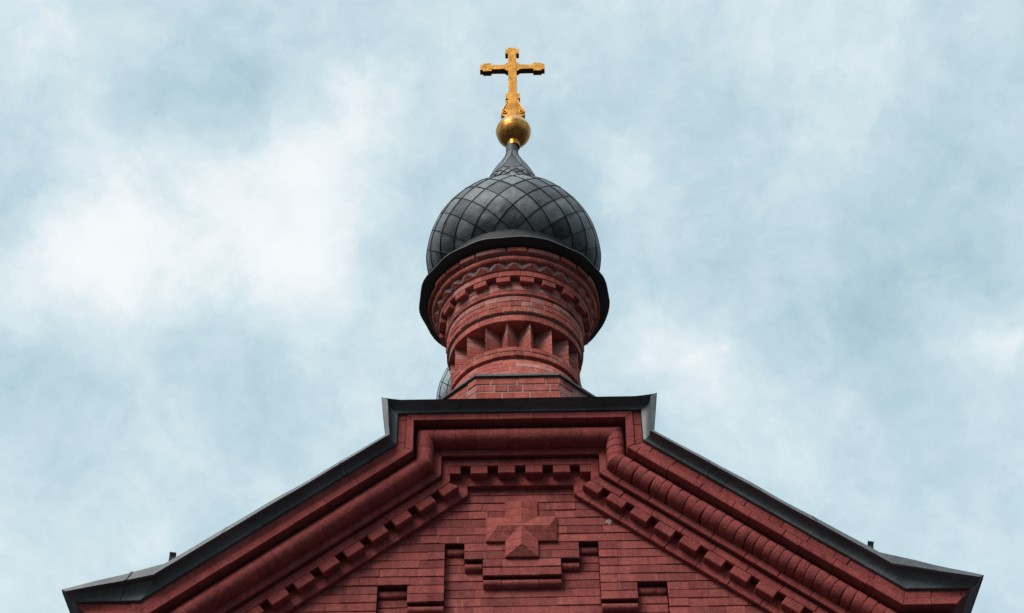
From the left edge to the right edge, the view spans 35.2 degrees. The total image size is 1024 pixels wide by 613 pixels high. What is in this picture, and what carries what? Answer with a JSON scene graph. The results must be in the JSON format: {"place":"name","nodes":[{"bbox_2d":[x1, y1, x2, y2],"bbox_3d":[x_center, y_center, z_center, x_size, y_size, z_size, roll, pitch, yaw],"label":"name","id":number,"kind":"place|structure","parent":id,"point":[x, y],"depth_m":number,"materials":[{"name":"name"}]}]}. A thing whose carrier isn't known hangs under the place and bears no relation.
{"place":"outdoors","nodes":[
{"label":"outdoors","id":0,"kind":"place"},
{"bbox_2d":[0,0,1023,612],"label":"sky","id":1,"kind":"structure","parent":0,"point":[218,218],"materials":[{"name":"blue"}]},
{"bbox_2d":[62,48,983,612],"bbox_3d":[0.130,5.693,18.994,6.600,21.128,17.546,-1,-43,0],"label":"church","id":2,"kind":"structure","parent":0,"point":[514,466],"depth_m":11.35,"materials":[{"name":"brick"}]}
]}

